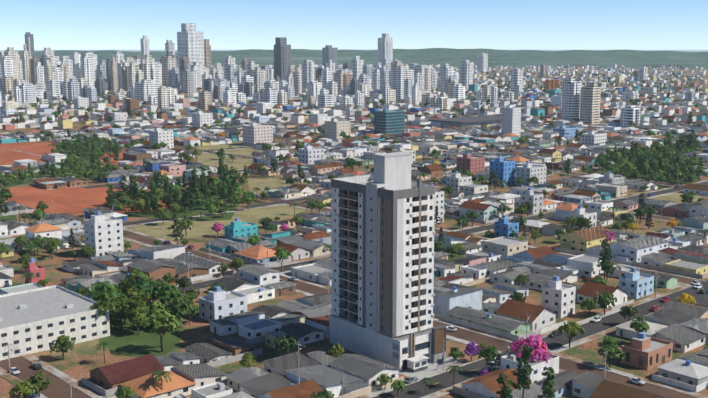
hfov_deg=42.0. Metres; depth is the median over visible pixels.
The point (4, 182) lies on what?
broad tree
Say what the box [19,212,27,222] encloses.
broad tree
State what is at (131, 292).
broad tree
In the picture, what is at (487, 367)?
car
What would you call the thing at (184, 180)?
conifer tree
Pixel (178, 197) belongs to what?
tall tree
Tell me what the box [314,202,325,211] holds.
broad tree
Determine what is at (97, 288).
broad tree
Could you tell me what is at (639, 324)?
broad tree
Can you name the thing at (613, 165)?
broad tree
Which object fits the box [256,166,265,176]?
broad tree
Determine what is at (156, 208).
conifer tree
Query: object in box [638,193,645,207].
tall tree
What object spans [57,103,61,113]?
tall tree
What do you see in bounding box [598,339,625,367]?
broad tree
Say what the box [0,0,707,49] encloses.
sky
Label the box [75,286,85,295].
broad tree
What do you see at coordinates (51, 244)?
broad tree
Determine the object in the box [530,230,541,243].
broad tree
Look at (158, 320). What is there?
broad tree
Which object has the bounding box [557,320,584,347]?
broad tree
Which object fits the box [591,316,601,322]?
car
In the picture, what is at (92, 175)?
broad tree
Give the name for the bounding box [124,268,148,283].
broad tree
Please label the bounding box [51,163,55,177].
tall tree
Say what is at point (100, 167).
broad tree
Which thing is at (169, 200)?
tall tree
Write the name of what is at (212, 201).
broad tree
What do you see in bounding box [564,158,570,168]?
tall tree
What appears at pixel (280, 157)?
broad tree
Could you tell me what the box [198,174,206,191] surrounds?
tall tree
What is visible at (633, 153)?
tall tree
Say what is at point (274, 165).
tall tree
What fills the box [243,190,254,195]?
broad tree
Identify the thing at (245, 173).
conifer tree
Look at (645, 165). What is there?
broad tree
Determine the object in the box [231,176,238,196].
conifer tree
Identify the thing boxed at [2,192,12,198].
broad tree
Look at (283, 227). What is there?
pink tree
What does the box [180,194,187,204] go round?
broad tree
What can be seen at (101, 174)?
broad tree
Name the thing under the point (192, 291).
broad tree
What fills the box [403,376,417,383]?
car
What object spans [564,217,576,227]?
broad tree
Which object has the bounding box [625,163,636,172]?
broad tree
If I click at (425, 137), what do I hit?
houses
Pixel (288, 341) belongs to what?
broad tree
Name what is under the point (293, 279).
car
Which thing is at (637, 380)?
car
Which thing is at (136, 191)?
tall tree
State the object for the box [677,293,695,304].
yellow tree
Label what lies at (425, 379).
palm tree
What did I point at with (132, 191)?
tall tree
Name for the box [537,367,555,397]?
tall tree
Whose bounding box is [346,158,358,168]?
broad tree
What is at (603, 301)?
broad tree
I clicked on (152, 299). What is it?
broad tree
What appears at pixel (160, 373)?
palm tree
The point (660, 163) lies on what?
tall tree
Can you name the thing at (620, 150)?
broad tree
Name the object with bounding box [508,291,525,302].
broad tree
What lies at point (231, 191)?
tall tree
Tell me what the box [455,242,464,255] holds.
broad tree
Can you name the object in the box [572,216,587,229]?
broad tree
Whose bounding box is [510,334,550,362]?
pink tree
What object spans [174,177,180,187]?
tall tree
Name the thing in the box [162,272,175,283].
broad tree
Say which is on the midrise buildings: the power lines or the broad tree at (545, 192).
the power lines
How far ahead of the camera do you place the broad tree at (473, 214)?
456.94 m
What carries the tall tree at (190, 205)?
on the terrain
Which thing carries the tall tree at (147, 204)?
on the terrain
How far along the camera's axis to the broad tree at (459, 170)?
613.37 m
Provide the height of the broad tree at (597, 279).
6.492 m
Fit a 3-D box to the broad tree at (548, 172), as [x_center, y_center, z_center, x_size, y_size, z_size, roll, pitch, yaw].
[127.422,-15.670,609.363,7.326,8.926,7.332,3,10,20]
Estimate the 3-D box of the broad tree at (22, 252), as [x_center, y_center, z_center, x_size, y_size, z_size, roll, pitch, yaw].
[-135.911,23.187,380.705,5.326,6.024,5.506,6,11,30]
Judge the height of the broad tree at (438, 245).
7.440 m
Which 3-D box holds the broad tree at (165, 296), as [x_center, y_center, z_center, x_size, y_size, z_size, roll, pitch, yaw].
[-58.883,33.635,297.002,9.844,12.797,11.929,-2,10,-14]
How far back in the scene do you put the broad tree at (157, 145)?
777.02 m
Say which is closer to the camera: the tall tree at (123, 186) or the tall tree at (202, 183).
the tall tree at (123, 186)
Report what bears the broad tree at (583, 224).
on the terrain
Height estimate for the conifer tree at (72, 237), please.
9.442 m
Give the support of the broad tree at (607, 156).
on the terrain
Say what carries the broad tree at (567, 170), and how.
on the terrain
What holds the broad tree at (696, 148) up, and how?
on the terrain
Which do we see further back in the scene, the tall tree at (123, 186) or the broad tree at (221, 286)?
the tall tree at (123, 186)
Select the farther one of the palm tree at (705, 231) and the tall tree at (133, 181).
the tall tree at (133, 181)
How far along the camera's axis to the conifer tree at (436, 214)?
455.06 m
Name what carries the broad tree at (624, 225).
on the terrain
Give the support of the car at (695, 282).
on the roads
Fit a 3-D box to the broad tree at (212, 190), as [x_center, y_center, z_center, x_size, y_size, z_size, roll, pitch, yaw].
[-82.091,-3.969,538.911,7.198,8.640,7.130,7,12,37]
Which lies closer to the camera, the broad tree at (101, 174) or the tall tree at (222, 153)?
the broad tree at (101, 174)
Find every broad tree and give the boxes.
[0,174,5,185]
[0,242,9,259]
[1,180,10,185]
[1,187,11,201]
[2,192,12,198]
[8,380,38,397]
[12,235,29,250]
[17,253,36,266]
[18,249,32,257]
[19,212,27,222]
[22,173,30,182]
[24,240,35,252]
[27,370,52,397]
[28,167,36,171]
[29,235,45,251]
[31,208,46,220]
[34,241,41,250]
[36,201,48,217]
[37,279,47,285]
[41,169,48,174]
[44,131,53,136]
[44,240,56,258]
[49,334,74,359]
[53,238,60,252]
[64,171,71,176]
[70,251,77,260]
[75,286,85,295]
[80,243,95,257]
[84,280,121,300]
[87,173,97,178]
[89,291,121,333]
[97,165,104,169]
[97,170,108,182]
[98,290,123,325]
[106,197,119,209]
[110,294,133,329]
[111,164,118,170]
[113,203,124,209]
[114,192,131,209]
[116,286,127,293]
[116,385,134,397]
[118,275,149,290]
[121,198,132,212]
[121,286,151,324]
[123,142,132,148]
[123,165,131,170]
[123,241,131,248]
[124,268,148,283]
[124,296,149,323]
[126,308,148,334]
[128,277,162,316]
[130,140,138,147]
[130,201,144,214]
[134,189,150,199]
[137,198,144,210]
[141,309,182,351]
[143,279,161,306]
[148,301,166,319]
[152,142,161,149]
[152,240,161,244]
[154,208,170,224]
[155,192,166,203]
[156,280,174,294]
[156,284,186,306]
[159,141,167,147]
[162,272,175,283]
[166,297,190,331]
[169,184,180,191]
[169,188,181,196]
[169,202,183,213]
[175,277,191,295]
[178,218,193,235]
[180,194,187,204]
[181,293,194,301]
[183,187,189,195]
[184,155,192,160]
[184,197,196,206]
[184,287,199,301]
[185,144,192,150]
[185,301,198,323]
[192,150,201,160]
[195,198,209,217]
[198,165,209,170]
[202,193,211,208]
[207,283,226,291]
[208,204,218,220]
[209,197,218,205]
[210,186,218,198]
[211,177,220,192]
[213,200,226,210]
[216,206,227,214]
[216,262,229,276]
[224,169,239,178]
[227,166,237,172]
[227,257,244,274]
[229,195,239,206]
[232,188,243,202]
[237,177,247,187]
[238,352,255,366]
[240,194,254,209]
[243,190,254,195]
[246,235,261,245]
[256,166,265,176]
[258,217,273,233]
[261,192,269,201]
[267,224,277,231]
[274,247,291,270]
[274,333,297,353]
[275,154,285,160]
[286,176,296,184]
[290,215,304,225]
[307,200,317,209]
[310,389,334,397]
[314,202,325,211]
[327,343,343,356]
[328,174,337,179]
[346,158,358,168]
[376,373,392,389]
[390,380,405,396]
[430,149,439,154]
[430,177,439,184]
[434,241,446,251]
[443,185,453,198]
[447,243,458,257]
[448,347,464,359]
[451,167,462,173]
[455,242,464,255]
[456,215,468,228]
[466,211,478,225]
[477,175,486,182]
[478,345,501,371]
[497,203,510,214]
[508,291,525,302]
[509,230,517,237]
[513,217,527,232]
[515,177,524,185]
[515,203,527,216]
[515,274,529,286]
[522,201,534,215]
[528,176,538,183]
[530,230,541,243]
[537,212,544,218]
[541,189,548,198]
[546,169,552,181]
[554,229,566,240]
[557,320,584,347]
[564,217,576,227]
[565,168,571,175]
[565,227,575,232]
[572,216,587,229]
[577,218,592,228]
[580,298,597,316]
[581,166,590,171]
[590,275,605,284]
[593,291,616,314]
[594,155,606,169]
[596,260,617,278]
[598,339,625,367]
[601,161,612,169]
[603,153,613,159]
[604,147,612,153]
[607,166,618,172]
[612,163,622,173]
[612,222,621,228]
[613,147,624,152]
[613,155,621,161]
[619,305,638,320]
[620,213,635,222]
[621,221,630,230]
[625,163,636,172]
[627,172,635,179]
[629,316,648,332]
[632,170,641,179]
[633,207,647,223]
[637,162,650,168]
[640,168,649,175]
[642,174,650,180]
[645,206,655,214]
[646,129,654,135]
[650,159,656,170]
[650,172,662,182]
[653,144,662,149]
[665,132,673,137]
[669,158,682,164]
[670,171,683,179]
[679,192,694,202]
[686,173,695,180]
[689,159,696,167]
[691,145,700,151]
[693,165,704,173]
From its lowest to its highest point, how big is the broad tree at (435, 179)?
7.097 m
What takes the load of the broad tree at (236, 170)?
on the terrain
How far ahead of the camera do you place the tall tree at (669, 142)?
766.42 m
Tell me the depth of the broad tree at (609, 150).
728.69 m
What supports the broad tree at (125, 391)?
on the terrain
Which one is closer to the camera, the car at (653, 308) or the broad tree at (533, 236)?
the car at (653, 308)
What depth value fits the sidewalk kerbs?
297.32 m
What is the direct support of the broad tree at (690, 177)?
on the terrain
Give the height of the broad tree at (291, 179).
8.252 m
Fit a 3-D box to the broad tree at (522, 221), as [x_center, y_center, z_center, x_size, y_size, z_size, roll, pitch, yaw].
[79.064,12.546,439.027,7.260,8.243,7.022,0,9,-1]
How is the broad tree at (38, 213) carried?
on the terrain
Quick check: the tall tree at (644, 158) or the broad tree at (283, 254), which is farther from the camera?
the tall tree at (644, 158)
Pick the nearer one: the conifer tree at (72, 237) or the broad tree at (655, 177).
the conifer tree at (72, 237)
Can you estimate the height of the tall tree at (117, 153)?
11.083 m
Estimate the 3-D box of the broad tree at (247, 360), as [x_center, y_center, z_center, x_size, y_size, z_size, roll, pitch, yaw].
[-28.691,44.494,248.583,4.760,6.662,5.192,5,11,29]
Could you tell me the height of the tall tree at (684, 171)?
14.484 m
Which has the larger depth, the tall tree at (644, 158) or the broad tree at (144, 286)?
the tall tree at (644, 158)
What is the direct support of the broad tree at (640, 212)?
on the terrain
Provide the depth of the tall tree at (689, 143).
745.30 m
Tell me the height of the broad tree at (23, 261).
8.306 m
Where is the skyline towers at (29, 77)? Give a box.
[0,23,693,127]
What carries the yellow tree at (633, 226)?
on the terrain
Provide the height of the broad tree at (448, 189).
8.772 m
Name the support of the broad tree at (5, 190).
on the terrain
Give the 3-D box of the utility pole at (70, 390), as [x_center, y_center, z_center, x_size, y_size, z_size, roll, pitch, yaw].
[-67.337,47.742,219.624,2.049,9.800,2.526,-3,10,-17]
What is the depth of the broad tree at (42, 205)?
477.05 m
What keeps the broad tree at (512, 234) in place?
on the terrain
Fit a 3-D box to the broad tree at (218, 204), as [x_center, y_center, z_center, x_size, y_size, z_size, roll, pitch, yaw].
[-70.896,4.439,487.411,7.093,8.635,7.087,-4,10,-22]
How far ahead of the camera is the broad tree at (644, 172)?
624.49 m
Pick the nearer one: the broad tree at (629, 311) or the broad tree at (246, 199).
the broad tree at (629, 311)
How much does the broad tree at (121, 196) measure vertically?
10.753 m
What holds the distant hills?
on the terrain
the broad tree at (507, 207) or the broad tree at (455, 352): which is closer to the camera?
the broad tree at (455, 352)
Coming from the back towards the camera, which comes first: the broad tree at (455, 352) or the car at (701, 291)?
the car at (701, 291)
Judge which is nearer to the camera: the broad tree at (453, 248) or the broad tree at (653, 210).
the broad tree at (453, 248)
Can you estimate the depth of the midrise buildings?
338.05 m
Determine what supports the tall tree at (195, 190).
on the terrain
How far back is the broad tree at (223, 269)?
354.54 m
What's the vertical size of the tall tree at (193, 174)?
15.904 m
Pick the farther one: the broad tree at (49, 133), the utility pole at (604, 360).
the broad tree at (49, 133)
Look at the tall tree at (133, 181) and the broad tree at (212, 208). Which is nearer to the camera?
the broad tree at (212, 208)
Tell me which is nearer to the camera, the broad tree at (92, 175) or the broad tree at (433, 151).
the broad tree at (92, 175)
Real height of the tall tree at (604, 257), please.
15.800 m
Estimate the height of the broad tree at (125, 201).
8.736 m
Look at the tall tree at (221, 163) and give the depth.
621.94 m
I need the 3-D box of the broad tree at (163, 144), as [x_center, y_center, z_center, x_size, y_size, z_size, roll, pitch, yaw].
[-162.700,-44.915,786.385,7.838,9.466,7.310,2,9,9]
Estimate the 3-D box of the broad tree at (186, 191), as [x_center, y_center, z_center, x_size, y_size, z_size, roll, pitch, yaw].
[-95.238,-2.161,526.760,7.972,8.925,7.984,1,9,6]
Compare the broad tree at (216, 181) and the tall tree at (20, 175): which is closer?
the broad tree at (216, 181)
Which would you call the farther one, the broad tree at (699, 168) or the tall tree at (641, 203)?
the broad tree at (699, 168)
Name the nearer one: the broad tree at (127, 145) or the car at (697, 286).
the car at (697, 286)
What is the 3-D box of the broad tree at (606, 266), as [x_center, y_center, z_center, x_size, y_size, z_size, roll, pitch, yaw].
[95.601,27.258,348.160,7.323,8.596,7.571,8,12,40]
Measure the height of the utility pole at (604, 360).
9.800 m
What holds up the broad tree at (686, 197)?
on the terrain
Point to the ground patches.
(127, 340)
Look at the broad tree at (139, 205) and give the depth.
484.50 m
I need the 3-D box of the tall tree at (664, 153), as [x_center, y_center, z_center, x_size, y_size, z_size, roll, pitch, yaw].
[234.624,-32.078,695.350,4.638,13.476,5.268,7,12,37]
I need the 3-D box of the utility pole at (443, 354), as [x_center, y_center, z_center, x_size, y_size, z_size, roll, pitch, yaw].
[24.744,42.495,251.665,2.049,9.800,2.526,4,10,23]
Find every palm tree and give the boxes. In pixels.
[12,206,24,220]
[20,273,37,282]
[22,244,38,255]
[41,237,55,255]
[95,341,111,363]
[149,369,172,386]
[178,214,189,218]
[419,377,432,393]
[446,365,462,384]
[607,206,618,221]
[696,230,707,244]
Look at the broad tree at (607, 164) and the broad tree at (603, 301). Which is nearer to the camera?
the broad tree at (603, 301)
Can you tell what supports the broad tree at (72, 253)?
on the terrain
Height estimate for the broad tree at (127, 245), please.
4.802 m
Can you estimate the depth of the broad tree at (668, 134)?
873.91 m
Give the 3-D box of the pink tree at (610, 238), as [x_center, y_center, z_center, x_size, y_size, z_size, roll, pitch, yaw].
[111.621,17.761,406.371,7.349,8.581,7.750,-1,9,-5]
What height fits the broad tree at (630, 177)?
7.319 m
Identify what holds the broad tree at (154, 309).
on the terrain
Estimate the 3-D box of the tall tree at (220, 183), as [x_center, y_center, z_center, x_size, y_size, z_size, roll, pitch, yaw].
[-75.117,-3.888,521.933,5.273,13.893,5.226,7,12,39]
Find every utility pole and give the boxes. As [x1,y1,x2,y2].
[4,344,11,375]
[66,379,74,397]
[339,370,348,397]
[441,340,449,370]
[525,312,531,338]
[603,349,612,377]
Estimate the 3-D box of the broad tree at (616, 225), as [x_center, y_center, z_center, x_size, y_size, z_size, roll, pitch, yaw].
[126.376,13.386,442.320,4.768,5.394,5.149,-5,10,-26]
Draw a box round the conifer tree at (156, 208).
[152,198,159,212]
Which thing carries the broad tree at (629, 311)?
on the terrain
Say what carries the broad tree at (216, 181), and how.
on the terrain
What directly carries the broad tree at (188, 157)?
on the terrain
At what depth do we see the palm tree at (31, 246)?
376.67 m
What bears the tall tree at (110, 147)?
on the terrain
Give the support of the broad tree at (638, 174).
on the terrain
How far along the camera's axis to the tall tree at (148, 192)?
492.12 m
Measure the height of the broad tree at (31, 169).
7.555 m
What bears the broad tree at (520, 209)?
on the terrain
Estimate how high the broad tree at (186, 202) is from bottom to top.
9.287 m
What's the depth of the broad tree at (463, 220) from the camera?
448.47 m
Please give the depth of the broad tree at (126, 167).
644.31 m
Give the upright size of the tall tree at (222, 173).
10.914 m
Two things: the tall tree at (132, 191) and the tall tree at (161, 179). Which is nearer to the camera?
the tall tree at (132, 191)
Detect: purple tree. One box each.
[464,342,481,360]
[478,370,490,376]
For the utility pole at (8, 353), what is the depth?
247.16 m
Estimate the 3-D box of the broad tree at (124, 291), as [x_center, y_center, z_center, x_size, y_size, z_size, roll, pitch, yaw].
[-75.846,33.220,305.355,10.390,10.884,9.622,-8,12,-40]
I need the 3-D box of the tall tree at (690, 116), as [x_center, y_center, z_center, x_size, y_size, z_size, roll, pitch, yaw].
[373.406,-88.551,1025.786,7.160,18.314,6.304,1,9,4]
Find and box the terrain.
[0,49,707,397]
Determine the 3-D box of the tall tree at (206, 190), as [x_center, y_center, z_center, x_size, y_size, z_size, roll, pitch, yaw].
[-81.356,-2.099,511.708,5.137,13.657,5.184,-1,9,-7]
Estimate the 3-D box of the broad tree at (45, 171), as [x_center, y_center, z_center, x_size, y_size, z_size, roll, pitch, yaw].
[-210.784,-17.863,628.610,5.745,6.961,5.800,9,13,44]
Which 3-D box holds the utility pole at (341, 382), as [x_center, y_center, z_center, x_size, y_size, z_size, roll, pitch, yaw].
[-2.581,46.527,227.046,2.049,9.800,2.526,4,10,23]
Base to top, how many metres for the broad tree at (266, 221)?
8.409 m
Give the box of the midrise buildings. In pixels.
[0,80,672,369]
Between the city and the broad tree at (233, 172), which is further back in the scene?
the city
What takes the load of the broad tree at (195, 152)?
on the terrain
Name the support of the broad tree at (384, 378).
on the terrain
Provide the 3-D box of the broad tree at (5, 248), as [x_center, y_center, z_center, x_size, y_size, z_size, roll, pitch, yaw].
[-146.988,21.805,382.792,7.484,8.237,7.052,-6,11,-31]
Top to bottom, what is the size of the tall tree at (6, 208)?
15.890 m
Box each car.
[10,367,19,374]
[31,363,41,369]
[288,277,297,281]
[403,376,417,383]
[446,326,456,331]
[482,365,495,371]
[549,330,559,337]
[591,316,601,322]
[629,377,645,385]
[650,306,658,311]
[660,296,669,301]
[691,280,699,285]
[694,284,702,288]
[698,289,705,293]
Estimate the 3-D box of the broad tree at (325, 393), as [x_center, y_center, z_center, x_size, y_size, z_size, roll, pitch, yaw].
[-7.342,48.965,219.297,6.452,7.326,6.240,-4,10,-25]
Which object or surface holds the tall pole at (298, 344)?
on the terrain
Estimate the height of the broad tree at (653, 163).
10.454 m
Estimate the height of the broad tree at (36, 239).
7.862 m
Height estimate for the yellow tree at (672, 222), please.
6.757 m
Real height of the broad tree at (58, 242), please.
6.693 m
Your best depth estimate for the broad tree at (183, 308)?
284.69 m
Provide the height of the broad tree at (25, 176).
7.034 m
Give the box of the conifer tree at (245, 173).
[243,165,248,177]
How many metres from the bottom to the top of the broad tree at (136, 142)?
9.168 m
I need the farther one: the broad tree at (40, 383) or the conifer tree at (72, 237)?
the conifer tree at (72, 237)
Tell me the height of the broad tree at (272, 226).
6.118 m
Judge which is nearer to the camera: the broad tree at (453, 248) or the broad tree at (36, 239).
the broad tree at (453, 248)
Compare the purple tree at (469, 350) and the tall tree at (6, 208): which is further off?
the tall tree at (6, 208)
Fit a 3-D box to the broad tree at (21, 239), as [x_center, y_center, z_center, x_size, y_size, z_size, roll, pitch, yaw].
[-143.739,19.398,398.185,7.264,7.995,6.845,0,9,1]
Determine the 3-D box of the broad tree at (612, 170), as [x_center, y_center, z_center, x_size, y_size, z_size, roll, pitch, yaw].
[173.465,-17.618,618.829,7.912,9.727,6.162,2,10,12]
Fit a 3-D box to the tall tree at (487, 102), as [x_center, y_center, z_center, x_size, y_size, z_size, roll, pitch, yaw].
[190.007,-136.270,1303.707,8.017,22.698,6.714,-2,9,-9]
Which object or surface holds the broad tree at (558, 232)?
on the terrain
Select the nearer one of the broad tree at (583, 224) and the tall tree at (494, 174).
the broad tree at (583, 224)
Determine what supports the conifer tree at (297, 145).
on the terrain
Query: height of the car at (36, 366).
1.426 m
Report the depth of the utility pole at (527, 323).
275.34 m
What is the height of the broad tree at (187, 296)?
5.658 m
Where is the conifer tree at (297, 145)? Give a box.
[295,139,299,151]
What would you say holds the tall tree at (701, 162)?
on the terrain
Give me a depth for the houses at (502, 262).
323.93 m
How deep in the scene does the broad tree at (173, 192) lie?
522.06 m
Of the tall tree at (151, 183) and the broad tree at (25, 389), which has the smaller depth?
the broad tree at (25, 389)
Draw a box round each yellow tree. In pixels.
[628,223,638,230]
[666,219,677,228]
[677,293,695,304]
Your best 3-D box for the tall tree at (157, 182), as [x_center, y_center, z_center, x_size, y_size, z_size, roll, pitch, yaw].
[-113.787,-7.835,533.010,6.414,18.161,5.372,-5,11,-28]
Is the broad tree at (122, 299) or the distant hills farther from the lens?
the distant hills
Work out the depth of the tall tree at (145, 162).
655.79 m
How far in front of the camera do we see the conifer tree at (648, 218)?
448.21 m
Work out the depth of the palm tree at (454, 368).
238.54 m
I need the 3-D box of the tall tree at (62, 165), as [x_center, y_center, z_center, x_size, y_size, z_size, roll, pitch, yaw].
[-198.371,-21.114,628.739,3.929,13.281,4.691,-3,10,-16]
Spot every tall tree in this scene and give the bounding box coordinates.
[0,192,8,220]
[18,169,23,180]
[43,160,49,169]
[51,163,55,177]
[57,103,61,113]
[60,158,65,171]
[105,183,114,209]
[108,143,112,155]
[115,148,118,157]
[118,174,128,194]
[129,175,136,200]
[129,185,134,198]
[134,183,139,197]
[143,158,148,171]
[144,195,150,216]
[146,190,151,212]
[149,180,154,189]
[150,190,157,212]
[152,170,162,188]
[157,172,165,188]
[163,187,169,208]
[164,179,171,194]
[166,194,172,208]
[171,211,183,244]
[172,188,181,213]
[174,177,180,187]
[178,152,182,162]
[187,194,195,212]
[190,180,199,208]
[191,168,199,182]
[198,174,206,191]
[203,183,211,206]
[206,169,214,189]
[217,155,224,173]
[217,181,223,199]
[219,148,224,158]
[219,169,224,178]
[221,177,227,200]
[221,184,227,206]
[226,185,233,200]
[268,158,276,177]
[297,163,304,183]
[480,102,484,113]
[486,95,489,107]
[491,170,497,184]
[496,372,512,397]
[511,344,533,397]
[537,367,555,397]
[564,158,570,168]
[597,239,612,277]
[630,146,635,157]
[633,143,638,160]
[638,153,646,174]
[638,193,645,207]
[657,157,663,173]
[662,148,667,157]
[666,137,671,148]
[672,164,678,181]
[675,155,680,164]
[676,139,681,149]
[678,134,684,147]
[681,163,687,184]
[686,133,693,147]
[687,111,692,123]
[689,129,695,141]
[699,157,703,176]
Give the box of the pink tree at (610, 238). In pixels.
[604,230,615,241]
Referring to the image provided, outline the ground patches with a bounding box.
[0,140,700,356]
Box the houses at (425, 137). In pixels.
[0,116,707,203]
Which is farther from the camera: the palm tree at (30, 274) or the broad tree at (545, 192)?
the broad tree at (545, 192)
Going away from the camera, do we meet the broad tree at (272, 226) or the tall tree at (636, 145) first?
the broad tree at (272, 226)
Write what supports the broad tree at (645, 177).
on the terrain
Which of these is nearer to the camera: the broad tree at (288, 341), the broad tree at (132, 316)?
the broad tree at (288, 341)
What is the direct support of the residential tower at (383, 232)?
on the terrain
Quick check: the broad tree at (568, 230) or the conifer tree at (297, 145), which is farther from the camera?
the conifer tree at (297, 145)
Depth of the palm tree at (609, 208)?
465.52 m
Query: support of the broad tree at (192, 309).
on the terrain
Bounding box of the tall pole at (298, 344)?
[297,341,304,383]
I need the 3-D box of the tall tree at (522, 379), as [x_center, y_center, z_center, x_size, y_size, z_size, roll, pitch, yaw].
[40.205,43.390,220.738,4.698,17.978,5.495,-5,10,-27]
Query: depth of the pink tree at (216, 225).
430.60 m
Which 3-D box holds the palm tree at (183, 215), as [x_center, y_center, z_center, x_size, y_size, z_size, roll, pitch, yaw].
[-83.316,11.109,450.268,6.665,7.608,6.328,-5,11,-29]
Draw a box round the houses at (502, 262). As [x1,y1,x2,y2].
[0,170,707,397]
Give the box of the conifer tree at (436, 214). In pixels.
[434,205,440,226]
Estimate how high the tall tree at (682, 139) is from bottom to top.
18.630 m
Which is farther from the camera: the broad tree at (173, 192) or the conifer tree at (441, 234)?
the broad tree at (173, 192)
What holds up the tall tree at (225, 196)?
on the terrain
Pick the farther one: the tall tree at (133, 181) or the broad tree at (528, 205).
the tall tree at (133, 181)
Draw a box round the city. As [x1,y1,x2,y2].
[0,62,707,129]
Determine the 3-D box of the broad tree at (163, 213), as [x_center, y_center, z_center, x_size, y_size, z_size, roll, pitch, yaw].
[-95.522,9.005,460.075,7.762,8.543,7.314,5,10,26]
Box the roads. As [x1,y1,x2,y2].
[0,127,707,397]
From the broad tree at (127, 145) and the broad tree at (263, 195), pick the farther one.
the broad tree at (127, 145)
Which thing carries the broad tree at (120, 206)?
on the terrain
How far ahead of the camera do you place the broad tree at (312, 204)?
485.42 m
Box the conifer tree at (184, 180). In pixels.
[181,171,188,188]
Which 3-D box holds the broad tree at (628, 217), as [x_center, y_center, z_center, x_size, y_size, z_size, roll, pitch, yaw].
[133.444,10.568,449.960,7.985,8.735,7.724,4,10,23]
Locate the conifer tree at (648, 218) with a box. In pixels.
[644,208,653,228]
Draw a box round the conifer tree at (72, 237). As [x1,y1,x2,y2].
[68,229,75,248]
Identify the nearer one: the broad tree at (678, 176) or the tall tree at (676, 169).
the broad tree at (678, 176)
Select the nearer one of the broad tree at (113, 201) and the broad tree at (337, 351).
the broad tree at (337, 351)
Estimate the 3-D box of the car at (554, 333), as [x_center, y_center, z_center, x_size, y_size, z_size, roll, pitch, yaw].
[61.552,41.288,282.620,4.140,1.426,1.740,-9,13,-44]
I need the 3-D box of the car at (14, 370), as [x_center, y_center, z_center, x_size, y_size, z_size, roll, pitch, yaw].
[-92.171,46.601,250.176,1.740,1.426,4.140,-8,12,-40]
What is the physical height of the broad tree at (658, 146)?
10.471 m
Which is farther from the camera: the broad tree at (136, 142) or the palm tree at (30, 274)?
the broad tree at (136, 142)
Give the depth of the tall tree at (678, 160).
648.09 m
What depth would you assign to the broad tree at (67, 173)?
613.07 m
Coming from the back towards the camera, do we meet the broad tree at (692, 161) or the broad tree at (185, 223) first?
the broad tree at (692, 161)
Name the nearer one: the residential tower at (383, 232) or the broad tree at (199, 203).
the residential tower at (383, 232)
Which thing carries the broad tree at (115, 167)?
on the terrain
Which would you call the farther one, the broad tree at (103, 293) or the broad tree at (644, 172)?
the broad tree at (644, 172)
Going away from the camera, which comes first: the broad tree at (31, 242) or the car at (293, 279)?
the car at (293, 279)
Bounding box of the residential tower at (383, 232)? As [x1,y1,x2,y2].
[329,152,463,376]
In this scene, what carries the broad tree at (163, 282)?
on the terrain
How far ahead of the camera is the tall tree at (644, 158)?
636.82 m
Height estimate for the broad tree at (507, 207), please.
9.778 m
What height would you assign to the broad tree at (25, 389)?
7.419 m
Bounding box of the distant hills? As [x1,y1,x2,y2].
[18,48,707,68]
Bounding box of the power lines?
[7,145,705,380]
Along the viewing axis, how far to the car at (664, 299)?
320.75 m
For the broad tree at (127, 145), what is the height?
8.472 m
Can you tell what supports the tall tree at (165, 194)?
on the terrain
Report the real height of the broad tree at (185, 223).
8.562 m
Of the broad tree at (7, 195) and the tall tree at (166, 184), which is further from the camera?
the tall tree at (166, 184)
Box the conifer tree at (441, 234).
[437,227,444,250]
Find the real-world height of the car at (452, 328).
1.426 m
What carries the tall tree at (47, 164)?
on the terrain
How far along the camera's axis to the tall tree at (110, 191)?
501.77 m
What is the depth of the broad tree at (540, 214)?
470.18 m
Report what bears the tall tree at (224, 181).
on the terrain
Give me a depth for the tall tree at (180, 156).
687.88 m
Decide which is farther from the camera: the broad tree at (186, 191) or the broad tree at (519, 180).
the broad tree at (519, 180)
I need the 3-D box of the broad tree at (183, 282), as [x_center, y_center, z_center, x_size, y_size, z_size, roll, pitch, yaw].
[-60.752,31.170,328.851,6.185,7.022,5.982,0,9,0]
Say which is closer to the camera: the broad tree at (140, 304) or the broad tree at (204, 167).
the broad tree at (140, 304)
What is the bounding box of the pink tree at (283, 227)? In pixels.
[279,224,289,230]
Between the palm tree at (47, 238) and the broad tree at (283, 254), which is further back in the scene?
the palm tree at (47, 238)
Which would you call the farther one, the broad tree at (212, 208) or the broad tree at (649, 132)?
the broad tree at (649, 132)
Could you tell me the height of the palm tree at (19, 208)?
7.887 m
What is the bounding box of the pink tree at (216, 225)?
[211,222,223,236]
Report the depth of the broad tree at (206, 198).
503.21 m
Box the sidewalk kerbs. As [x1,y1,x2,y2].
[0,147,707,397]
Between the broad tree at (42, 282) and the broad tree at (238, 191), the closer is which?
the broad tree at (42, 282)
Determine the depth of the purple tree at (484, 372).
240.50 m
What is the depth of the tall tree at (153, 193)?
491.23 m
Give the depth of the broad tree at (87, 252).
380.16 m
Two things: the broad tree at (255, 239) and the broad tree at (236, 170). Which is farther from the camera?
the broad tree at (236, 170)
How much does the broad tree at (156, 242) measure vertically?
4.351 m
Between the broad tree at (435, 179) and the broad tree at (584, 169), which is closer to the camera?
the broad tree at (435, 179)
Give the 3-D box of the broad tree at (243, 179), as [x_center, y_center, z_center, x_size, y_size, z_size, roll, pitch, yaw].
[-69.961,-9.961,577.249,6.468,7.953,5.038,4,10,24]
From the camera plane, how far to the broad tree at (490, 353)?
247.33 m
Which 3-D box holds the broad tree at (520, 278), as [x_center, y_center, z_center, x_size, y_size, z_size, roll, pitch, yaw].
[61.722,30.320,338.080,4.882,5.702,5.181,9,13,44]
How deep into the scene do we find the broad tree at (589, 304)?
301.08 m
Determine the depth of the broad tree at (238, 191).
524.94 m
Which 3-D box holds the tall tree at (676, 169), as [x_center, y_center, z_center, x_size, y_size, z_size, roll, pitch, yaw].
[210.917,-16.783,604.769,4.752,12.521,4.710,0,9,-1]
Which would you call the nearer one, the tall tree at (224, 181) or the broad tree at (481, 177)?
the tall tree at (224, 181)
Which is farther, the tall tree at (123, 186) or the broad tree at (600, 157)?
the broad tree at (600, 157)

